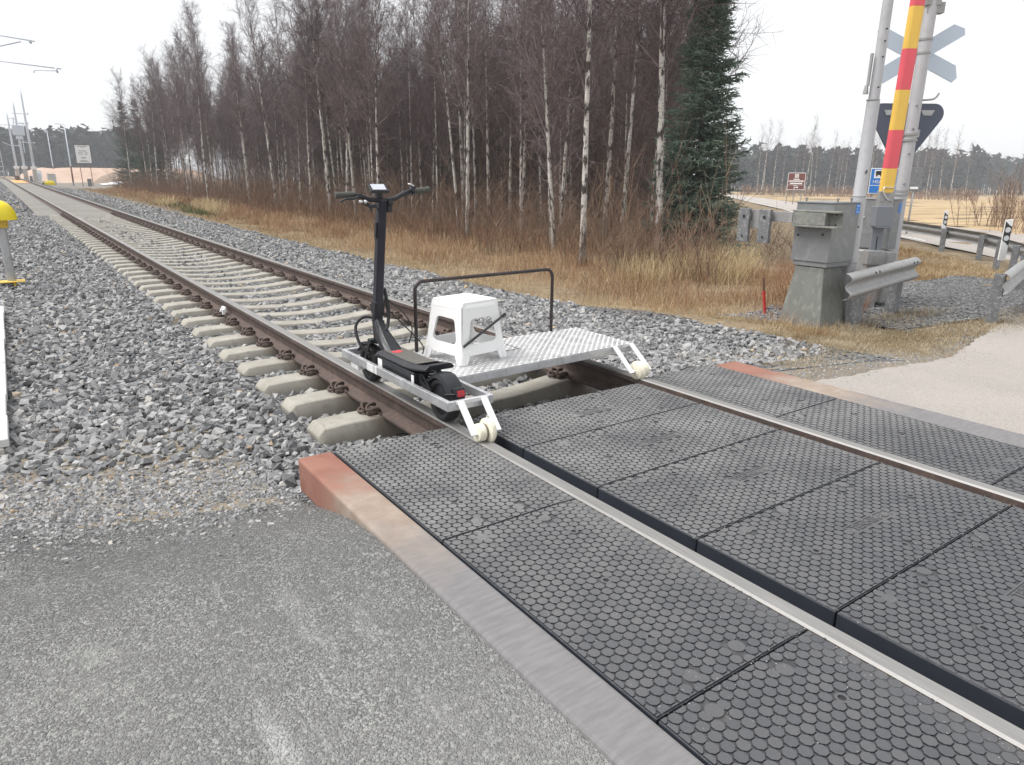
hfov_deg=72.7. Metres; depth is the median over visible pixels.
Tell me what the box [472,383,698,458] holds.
rubber panel
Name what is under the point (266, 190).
wood undergrowth
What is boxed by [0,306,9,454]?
post
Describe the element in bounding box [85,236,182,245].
concrete sleeper
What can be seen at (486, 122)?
birch tree
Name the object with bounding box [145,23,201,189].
birch tree
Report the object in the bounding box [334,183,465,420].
electric scooter
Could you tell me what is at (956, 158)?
birch tree
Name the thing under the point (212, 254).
concrete sleeper
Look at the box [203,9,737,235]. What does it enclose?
wood thicket
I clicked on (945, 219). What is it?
delineator post
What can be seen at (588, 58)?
birch tree
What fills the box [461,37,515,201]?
birch tree
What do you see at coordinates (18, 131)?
catenary mast
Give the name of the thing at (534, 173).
birch tree
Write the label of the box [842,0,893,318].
white post
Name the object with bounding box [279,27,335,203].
birch tree
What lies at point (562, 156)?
birch tree
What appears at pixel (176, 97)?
birch tree
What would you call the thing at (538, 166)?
birch tree
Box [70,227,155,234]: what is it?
concrete sleeper
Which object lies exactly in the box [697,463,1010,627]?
rubber panel
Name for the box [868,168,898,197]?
blue sign
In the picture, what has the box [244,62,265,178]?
birch tree
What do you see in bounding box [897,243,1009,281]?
flattened bank grass
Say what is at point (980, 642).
rubber panel
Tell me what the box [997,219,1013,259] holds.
delineator post
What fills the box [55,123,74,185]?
street lamp
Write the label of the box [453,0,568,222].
birch tree
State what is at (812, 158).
birch tree
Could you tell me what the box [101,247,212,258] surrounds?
concrete sleeper
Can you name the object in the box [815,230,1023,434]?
crossing road
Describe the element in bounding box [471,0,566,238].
birch tree
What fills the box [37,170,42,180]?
relay box
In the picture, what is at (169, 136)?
birch tree
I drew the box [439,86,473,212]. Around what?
spruce tree
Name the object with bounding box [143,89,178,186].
spruce tree
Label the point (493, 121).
birch tree
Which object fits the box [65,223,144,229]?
concrete sleeper
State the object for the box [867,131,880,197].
birch tree
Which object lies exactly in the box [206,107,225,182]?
birch tree
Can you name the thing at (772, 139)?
birch tree
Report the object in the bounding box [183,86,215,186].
birch tree
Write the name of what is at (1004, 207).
bare bush
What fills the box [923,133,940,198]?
birch tree
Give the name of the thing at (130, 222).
concrete sleeper
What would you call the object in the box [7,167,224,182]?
sand mound
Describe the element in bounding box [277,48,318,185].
birch tree
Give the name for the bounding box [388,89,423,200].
spruce tree
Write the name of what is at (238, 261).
concrete sleeper
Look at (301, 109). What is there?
birch tree
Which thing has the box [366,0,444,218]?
birch tree
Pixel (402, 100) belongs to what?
birch tree
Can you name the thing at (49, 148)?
street lamp
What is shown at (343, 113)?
birch tree
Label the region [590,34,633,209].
birch tree
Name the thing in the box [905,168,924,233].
grey sign
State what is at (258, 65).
birch tree
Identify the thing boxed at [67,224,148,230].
concrete sleeper
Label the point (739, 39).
birch tree
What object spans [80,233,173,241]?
concrete sleeper
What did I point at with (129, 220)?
concrete sleeper
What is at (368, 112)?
birch tree
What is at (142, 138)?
birch tree
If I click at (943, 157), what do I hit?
birch tree
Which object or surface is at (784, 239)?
spruce foot brush
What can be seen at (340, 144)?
birch tree
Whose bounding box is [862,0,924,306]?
crossing barrier
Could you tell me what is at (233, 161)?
birch tree
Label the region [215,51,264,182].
birch tree
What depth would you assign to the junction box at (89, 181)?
82.35 m
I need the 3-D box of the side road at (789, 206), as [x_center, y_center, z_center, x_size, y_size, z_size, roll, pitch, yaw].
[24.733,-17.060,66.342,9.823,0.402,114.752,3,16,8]
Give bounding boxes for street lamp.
[40,129,53,168]
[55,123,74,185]
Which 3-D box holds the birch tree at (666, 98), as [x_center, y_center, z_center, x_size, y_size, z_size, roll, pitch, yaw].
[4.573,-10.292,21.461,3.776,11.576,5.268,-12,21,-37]
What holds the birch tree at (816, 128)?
on the ground at (919, 245)
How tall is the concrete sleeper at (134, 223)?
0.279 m
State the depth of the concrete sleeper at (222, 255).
13.12 m
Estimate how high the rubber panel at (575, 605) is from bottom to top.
0.120 m
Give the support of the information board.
on the yard ground at (77, 185)
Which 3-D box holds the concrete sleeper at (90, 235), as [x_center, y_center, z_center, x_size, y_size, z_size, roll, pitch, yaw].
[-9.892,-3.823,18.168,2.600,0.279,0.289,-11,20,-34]
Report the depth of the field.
60.79 m
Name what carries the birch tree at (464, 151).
on the ground at (919, 245)
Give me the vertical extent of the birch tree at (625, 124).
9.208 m
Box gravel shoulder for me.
[0,427,280,528]
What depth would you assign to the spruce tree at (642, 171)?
32.04 m
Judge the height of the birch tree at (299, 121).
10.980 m
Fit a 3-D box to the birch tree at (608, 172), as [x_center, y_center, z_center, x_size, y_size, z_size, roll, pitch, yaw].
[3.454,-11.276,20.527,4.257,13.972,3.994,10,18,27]
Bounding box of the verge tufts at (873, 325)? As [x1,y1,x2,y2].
[762,305,963,338]
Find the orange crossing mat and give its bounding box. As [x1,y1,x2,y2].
[10,180,27,182]
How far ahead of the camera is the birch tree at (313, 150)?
45.64 m
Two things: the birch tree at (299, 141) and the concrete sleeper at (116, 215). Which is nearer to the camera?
the concrete sleeper at (116, 215)
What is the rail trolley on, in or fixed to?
on the rail at (595, 374)
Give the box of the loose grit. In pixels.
[0,327,1006,576]
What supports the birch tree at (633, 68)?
on the ground at (919, 245)
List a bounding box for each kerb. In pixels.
[298,452,703,764]
[715,361,1023,448]
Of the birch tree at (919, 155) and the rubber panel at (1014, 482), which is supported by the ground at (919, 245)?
the birch tree at (919, 155)
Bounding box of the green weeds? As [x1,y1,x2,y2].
[146,200,219,217]
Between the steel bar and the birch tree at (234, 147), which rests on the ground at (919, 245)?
the birch tree at (234, 147)
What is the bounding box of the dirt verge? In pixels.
[763,345,969,380]
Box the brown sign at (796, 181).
[785,173,805,203]
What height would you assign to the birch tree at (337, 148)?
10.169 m
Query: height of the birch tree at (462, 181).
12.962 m
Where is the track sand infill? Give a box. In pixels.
[9,179,111,220]
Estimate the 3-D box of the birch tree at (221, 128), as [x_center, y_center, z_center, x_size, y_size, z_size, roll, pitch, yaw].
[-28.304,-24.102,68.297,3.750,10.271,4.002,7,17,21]
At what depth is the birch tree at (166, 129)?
73.79 m
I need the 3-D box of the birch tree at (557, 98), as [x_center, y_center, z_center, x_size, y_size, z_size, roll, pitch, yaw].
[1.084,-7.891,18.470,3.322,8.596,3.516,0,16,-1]
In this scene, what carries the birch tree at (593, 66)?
on the ground at (919, 245)
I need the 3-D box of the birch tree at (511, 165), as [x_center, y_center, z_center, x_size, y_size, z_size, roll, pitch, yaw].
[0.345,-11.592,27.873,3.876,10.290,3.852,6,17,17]
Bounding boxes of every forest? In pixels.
[0,124,168,175]
[713,139,1023,195]
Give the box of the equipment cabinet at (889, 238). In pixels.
[856,198,903,304]
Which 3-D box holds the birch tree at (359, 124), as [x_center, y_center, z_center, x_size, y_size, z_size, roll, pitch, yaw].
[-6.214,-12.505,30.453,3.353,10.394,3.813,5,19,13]
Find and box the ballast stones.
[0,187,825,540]
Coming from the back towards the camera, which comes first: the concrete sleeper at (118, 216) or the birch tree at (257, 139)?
the birch tree at (257, 139)
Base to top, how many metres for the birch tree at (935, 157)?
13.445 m
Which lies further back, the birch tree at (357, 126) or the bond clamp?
the birch tree at (357, 126)
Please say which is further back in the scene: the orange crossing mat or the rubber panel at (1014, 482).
the orange crossing mat
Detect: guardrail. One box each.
[844,257,920,328]
[902,221,1023,324]
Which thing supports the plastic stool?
on the rail trolley
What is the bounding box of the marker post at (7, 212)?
[0,200,24,285]
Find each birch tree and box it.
[100,67,145,185]
[113,74,153,185]
[125,73,160,181]
[127,44,169,183]
[128,53,188,192]
[138,63,173,185]
[140,57,175,178]
[143,52,191,187]
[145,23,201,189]
[149,80,180,175]
[152,136,173,178]
[155,39,197,194]
[155,43,194,185]
[156,82,181,179]
[165,29,223,190]
[166,1,222,194]
[166,98,195,177]
[169,74,194,175]
[170,41,225,180]
[173,140,190,178]
[175,1,224,199]
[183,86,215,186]
[185,42,227,188]
[186,102,212,176]
[192,106,225,185]
[202,21,267,182]
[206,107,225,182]
[207,19,259,200]
[209,84,254,192]
[210,65,245,191]
[211,56,261,190]
[211,63,251,189]
[211,86,228,180]
[212,38,249,187]
[212,80,228,182]
[214,0,291,206]
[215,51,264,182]
[215,75,246,178]
[218,107,248,185]
[242,47,272,180]
[243,0,302,199]
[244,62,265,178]
[244,73,271,188]
[247,46,302,203]
[249,84,282,182]
[253,78,296,188]
[257,0,390,214]
[263,0,331,212]
[263,83,294,188]
[265,64,292,201]
[271,0,391,219]
[274,82,303,188]
[275,43,325,209]
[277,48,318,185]
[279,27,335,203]
[281,0,356,208]
[281,0,359,198]
[285,40,316,187]
[288,21,323,195]
[288,56,330,199]
[288,64,327,203]
[291,73,334,199]
[292,121,325,187]
[295,0,385,215]
[315,27,354,187]
[325,0,412,220]
[325,0,421,193]
[332,0,399,211]
[333,50,362,202]
[337,6,391,213]
[341,27,371,194]
[343,130,362,188]
[345,36,390,202]
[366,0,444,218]
[368,74,396,179]
[370,3,426,210]
[376,44,396,194]
[378,1,431,211]
[382,0,454,212]
[383,38,417,184]
[391,0,481,231]
[395,0,463,226]
[406,23,447,191]
[408,0,527,238]
[410,0,516,219]
[410,12,470,219]
[413,0,463,191]
[433,0,519,224]
[435,0,500,222]
[445,0,484,199]
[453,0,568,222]
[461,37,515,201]
[470,21,517,205]
[470,33,501,194]
[470,76,492,199]
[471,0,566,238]
[476,0,618,254]
[479,1,519,211]
[482,0,537,221]
[492,0,618,246]
[497,0,561,227]
[497,0,583,222]
[499,71,558,214]
[500,0,620,239]
[516,123,562,207]
[520,0,640,266]
[527,0,611,218]
[531,100,566,217]
[533,1,602,209]
[542,21,598,211]
[546,0,609,227]
[557,8,618,184]
[574,3,616,138]
[575,0,680,234]
[575,0,754,255]
[577,0,642,240]
[578,14,629,213]
[583,9,624,196]
[583,35,654,220]
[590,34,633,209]
[591,0,617,209]
[593,11,621,220]
[598,0,692,248]
[601,0,697,240]
[601,2,673,211]
[602,0,750,200]
[611,0,784,219]
[648,3,710,220]
[756,123,767,194]
[760,119,774,194]
[760,138,771,188]
[771,122,784,195]
[780,145,787,186]
[789,136,803,172]
[799,137,808,191]
[802,111,822,195]
[803,125,818,195]
[813,136,826,195]
[826,127,839,194]
[834,151,843,196]
[837,145,847,192]
[840,141,856,195]
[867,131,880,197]
[874,136,882,166]
[913,145,926,166]
[919,123,938,194]
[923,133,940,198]
[927,125,942,198]
[936,128,950,198]
[948,124,964,199]
[950,138,964,183]
[964,139,975,195]
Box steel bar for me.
[463,313,505,347]
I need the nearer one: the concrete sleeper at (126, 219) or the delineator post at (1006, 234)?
the delineator post at (1006, 234)
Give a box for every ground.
[1,175,1023,485]
[33,180,226,214]
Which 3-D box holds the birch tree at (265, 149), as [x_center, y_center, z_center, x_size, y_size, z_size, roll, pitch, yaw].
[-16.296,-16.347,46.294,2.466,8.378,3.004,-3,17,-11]
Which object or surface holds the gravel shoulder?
on the asphalt road at (322, 636)
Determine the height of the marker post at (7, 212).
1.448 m
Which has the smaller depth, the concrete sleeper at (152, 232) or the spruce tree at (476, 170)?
the concrete sleeper at (152, 232)
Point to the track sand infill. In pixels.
(77, 208)
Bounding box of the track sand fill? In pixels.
[0,179,59,215]
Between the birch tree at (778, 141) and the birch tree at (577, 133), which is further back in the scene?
the birch tree at (778, 141)
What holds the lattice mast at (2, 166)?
on the ground at (919, 245)
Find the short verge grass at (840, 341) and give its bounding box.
[677,305,1023,372]
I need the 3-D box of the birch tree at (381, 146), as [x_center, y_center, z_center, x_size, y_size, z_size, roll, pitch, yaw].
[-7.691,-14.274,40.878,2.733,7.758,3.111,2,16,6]
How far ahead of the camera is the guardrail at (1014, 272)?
15.63 m
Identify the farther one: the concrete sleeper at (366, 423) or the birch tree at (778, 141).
the birch tree at (778, 141)
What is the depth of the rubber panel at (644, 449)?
3.65 m
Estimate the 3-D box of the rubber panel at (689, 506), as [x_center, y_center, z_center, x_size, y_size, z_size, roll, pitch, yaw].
[1.110,0.490,3.321,1.366,0.120,0.565,-11,20,-34]
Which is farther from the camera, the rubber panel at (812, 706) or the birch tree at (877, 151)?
the birch tree at (877, 151)
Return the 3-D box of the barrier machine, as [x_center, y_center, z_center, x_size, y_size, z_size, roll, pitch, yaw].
[3.650,-1.539,9.021,0.781,1.669,1.400,-11,20,-34]
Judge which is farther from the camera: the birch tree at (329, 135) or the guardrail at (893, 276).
the birch tree at (329, 135)
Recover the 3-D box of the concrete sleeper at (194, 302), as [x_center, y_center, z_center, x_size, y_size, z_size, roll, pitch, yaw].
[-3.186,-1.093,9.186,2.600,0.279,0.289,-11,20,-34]
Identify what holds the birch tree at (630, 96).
on the ground at (919, 245)
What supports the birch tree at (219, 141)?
on the ground at (919, 245)
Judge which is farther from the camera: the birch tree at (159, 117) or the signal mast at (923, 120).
the birch tree at (159, 117)
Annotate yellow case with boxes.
[42,181,54,184]
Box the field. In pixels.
[729,187,1023,233]
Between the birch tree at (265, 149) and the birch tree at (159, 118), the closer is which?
the birch tree at (265, 149)
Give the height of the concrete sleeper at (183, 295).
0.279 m
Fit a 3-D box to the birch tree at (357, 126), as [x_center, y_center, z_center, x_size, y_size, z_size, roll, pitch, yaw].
[-7.120,-12.842,33.191,3.370,9.422,2.963,0,20,0]
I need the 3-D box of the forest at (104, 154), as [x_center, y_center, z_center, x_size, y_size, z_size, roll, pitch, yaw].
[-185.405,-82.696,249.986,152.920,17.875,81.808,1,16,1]
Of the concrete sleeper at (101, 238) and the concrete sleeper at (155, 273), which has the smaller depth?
the concrete sleeper at (155, 273)
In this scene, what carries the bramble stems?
on the ground at (919, 245)
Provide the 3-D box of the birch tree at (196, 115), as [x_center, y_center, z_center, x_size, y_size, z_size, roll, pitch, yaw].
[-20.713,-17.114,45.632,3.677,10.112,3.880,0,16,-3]
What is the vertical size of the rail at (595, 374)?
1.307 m
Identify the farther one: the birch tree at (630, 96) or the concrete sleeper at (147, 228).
the birch tree at (630, 96)
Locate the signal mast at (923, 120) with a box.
[876,0,964,260]
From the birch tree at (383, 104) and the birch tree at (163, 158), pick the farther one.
the birch tree at (163, 158)
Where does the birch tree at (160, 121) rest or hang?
on the ground at (919, 245)
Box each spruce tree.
[112,101,136,185]
[127,99,153,182]
[131,118,155,184]
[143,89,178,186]
[316,70,364,204]
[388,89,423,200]
[406,132,438,209]
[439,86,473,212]
[457,121,491,207]
[574,148,600,209]
[613,13,671,220]
[640,0,761,257]
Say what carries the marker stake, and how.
on the ground at (919, 245)
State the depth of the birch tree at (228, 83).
39.83 m
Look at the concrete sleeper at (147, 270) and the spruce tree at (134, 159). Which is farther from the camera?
the spruce tree at (134, 159)
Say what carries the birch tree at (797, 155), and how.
on the ground at (919, 245)
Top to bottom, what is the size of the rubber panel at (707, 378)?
0.120 m
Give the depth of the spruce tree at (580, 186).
40.93 m
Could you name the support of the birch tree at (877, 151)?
on the ground at (919, 245)
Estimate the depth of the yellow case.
71.10 m
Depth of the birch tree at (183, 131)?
65.80 m
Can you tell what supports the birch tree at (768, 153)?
on the ground at (919, 245)
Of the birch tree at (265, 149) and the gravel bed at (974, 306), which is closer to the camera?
the gravel bed at (974, 306)
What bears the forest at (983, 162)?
on the field
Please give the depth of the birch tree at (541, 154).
30.90 m
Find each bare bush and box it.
[940,177,1023,227]
[981,157,1023,233]
[1008,154,1023,228]
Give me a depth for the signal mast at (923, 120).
10.24 m
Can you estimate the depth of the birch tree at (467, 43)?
21.14 m
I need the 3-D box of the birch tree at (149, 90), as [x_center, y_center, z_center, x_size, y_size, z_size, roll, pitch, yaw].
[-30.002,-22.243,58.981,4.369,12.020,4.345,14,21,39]
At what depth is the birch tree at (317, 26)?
30.20 m
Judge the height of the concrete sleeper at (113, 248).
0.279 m
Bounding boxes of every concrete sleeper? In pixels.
[51,214,118,218]
[53,215,120,219]
[54,216,123,220]
[56,217,126,222]
[57,218,128,222]
[59,219,131,223]
[60,220,134,225]
[62,221,137,226]
[64,222,140,227]
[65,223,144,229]
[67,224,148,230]
[69,225,151,232]
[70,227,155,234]
[73,228,159,236]
[75,230,163,237]
[78,231,167,239]
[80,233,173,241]
[83,235,177,243]
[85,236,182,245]
[88,238,188,248]
[91,240,194,250]
[93,242,199,253]
[97,244,205,255]
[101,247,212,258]
[104,249,219,261]
[109,252,227,264]
[113,254,236,268]
[116,257,244,272]
[122,260,254,276]
[127,264,264,280]
[133,267,274,285]
[138,271,287,290]
[145,275,300,296]
[153,280,315,302]
[161,285,330,310]
[170,291,347,317]
[180,297,366,326]
[191,304,386,336]
[205,311,411,347]
[218,319,438,360]
[237,329,454,375]
[255,342,474,395]
[280,369,550,419]
[306,367,597,445]
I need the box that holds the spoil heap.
[92,172,195,184]
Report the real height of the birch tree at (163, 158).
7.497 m
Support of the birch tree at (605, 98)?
on the ground at (919, 245)
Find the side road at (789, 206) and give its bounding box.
[724,195,1023,259]
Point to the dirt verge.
(851, 372)
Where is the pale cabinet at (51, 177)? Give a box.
[47,174,56,184]
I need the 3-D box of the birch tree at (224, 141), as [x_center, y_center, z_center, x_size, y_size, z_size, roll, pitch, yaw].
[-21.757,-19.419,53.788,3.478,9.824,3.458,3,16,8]
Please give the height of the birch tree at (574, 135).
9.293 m
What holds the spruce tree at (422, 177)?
on the ground at (919, 245)
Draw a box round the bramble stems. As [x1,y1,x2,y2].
[523,196,783,283]
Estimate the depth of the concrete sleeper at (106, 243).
15.76 m
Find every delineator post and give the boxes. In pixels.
[941,211,948,228]
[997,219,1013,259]
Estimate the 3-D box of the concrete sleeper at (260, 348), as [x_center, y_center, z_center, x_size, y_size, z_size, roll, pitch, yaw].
[-1.536,-0.417,6.930,2.600,0.279,0.289,-11,20,-34]
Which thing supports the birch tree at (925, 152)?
on the ground at (919, 245)
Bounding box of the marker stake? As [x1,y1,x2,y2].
[762,277,765,313]
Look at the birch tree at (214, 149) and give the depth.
50.43 m
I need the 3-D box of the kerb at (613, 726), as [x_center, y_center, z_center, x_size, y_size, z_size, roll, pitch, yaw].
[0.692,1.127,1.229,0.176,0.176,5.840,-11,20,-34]
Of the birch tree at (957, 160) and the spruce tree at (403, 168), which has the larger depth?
the birch tree at (957, 160)
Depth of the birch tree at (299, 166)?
34.04 m
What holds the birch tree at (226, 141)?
on the ground at (919, 245)
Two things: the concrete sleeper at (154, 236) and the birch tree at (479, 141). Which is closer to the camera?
the concrete sleeper at (154, 236)
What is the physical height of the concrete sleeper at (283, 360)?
0.279 m
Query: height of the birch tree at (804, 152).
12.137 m
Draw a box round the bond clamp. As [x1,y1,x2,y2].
[219,306,226,314]
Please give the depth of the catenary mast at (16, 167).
98.79 m
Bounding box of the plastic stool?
[424,293,506,366]
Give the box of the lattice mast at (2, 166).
[0,152,5,178]
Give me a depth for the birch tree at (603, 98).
35.79 m
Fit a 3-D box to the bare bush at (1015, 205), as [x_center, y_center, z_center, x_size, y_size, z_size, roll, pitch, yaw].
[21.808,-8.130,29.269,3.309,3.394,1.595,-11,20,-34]
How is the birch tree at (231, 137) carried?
on the ground at (919, 245)
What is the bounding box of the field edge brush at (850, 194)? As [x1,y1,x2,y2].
[739,182,981,200]
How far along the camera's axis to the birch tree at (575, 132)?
24.11 m
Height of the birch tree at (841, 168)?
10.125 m
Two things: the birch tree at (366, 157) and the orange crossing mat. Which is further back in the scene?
the orange crossing mat
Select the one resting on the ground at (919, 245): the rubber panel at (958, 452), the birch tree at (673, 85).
the birch tree at (673, 85)
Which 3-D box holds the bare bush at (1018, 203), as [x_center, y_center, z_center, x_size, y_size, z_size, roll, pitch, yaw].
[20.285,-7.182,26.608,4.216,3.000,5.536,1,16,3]
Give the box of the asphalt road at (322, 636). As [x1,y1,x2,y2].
[0,485,612,764]
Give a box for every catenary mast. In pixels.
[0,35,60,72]
[3,112,20,177]
[11,101,28,180]
[12,89,38,180]
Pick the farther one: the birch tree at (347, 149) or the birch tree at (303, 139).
the birch tree at (303, 139)
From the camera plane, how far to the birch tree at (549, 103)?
27.93 m
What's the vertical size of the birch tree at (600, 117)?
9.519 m
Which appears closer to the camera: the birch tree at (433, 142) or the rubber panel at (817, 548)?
the rubber panel at (817, 548)
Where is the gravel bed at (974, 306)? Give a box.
[766,275,1023,329]
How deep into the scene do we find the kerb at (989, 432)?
4.34 m
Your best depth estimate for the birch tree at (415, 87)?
31.71 m
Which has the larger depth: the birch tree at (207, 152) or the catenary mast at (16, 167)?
the catenary mast at (16, 167)
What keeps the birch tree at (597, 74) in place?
on the ground at (919, 245)
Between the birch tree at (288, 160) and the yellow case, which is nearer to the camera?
the birch tree at (288, 160)
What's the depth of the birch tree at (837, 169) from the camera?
132.88 m
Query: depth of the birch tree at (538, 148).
25.42 m
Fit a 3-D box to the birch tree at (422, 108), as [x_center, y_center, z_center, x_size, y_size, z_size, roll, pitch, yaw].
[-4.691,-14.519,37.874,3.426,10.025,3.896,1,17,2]
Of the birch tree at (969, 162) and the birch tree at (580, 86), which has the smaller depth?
the birch tree at (580, 86)
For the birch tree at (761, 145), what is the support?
on the field
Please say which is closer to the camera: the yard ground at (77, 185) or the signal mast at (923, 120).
the signal mast at (923, 120)
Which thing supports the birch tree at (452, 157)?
on the ground at (919, 245)
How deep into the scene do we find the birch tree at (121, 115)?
68.84 m
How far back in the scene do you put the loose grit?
3.48 m
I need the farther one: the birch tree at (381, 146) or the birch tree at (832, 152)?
the birch tree at (832, 152)
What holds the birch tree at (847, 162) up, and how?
on the ground at (919, 245)
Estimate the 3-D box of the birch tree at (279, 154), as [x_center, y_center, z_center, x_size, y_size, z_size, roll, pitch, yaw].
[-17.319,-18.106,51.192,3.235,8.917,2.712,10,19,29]
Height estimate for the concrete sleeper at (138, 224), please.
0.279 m
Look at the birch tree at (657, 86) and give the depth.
19.61 m
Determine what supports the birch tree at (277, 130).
on the ground at (919, 245)
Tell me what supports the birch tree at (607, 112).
on the ground at (919, 245)
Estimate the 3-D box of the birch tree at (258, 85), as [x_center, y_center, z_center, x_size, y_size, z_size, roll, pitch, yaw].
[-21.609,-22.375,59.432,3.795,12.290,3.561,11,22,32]
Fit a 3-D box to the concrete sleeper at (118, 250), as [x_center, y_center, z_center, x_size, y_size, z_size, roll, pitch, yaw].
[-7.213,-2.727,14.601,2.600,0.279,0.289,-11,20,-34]
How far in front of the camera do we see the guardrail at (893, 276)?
8.84 m
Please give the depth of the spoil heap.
91.46 m
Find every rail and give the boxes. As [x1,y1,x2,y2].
[2,177,1023,750]
[13,176,1023,508]
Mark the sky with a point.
(820, 60)
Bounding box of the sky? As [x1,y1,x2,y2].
[0,0,1023,185]
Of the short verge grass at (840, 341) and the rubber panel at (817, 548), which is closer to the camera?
the rubber panel at (817, 548)
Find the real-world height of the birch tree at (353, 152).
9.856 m
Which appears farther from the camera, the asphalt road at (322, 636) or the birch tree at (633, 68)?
the birch tree at (633, 68)
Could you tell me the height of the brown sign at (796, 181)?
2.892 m
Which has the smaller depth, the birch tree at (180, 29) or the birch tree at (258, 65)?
the birch tree at (258, 65)
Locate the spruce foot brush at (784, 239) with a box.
[722,220,794,262]
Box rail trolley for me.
[342,268,650,441]
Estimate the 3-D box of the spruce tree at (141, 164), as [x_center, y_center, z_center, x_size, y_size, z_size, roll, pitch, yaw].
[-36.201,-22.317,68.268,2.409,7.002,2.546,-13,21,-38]
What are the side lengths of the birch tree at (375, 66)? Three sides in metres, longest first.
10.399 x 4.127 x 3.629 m
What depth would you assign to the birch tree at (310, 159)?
47.55 m
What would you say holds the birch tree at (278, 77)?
on the ground at (919, 245)
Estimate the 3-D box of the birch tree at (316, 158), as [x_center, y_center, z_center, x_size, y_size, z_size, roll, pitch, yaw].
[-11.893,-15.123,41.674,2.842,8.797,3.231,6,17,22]
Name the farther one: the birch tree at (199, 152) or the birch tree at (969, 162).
the birch tree at (969, 162)
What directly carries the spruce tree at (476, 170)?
on the ground at (919, 245)
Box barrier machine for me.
[736,197,861,328]
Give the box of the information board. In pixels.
[74,145,93,185]
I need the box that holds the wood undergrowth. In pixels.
[103,89,766,287]
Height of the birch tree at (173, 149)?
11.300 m
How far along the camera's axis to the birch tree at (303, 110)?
38.04 m
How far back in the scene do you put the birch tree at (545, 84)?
16.89 m
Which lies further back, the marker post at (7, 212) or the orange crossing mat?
the orange crossing mat
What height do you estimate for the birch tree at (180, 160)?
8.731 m
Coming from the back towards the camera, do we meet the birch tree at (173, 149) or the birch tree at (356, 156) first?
the birch tree at (173, 149)
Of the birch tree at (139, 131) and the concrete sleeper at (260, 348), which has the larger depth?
the birch tree at (139, 131)
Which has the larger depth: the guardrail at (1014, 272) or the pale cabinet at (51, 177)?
the pale cabinet at (51, 177)
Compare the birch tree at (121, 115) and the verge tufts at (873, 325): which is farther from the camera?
the birch tree at (121, 115)
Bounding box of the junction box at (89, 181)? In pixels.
[87,179,91,186]
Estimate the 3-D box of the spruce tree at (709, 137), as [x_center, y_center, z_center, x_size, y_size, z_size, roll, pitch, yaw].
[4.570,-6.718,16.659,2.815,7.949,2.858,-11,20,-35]
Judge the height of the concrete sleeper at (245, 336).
0.279 m
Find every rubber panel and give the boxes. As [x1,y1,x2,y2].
[335,428,574,544]
[443,499,805,724]
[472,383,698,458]
[524,404,777,498]
[598,430,879,552]
[648,364,836,417]
[658,631,1023,764]
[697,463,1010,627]
[777,399,1023,485]
[835,506,1023,729]
[993,468,1023,494]
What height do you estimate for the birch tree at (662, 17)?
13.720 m
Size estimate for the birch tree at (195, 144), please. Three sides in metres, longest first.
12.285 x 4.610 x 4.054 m
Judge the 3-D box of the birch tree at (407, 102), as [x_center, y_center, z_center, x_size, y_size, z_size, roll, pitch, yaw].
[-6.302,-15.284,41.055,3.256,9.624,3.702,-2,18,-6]
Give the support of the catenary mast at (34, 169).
on the yard ground at (77, 185)
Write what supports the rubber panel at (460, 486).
attached to the rail at (406, 413)
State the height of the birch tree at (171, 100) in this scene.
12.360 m
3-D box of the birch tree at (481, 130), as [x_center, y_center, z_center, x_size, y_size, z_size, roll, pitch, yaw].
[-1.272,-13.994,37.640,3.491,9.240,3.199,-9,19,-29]
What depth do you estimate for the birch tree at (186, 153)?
64.72 m
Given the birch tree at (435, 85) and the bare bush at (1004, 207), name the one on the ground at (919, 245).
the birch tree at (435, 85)

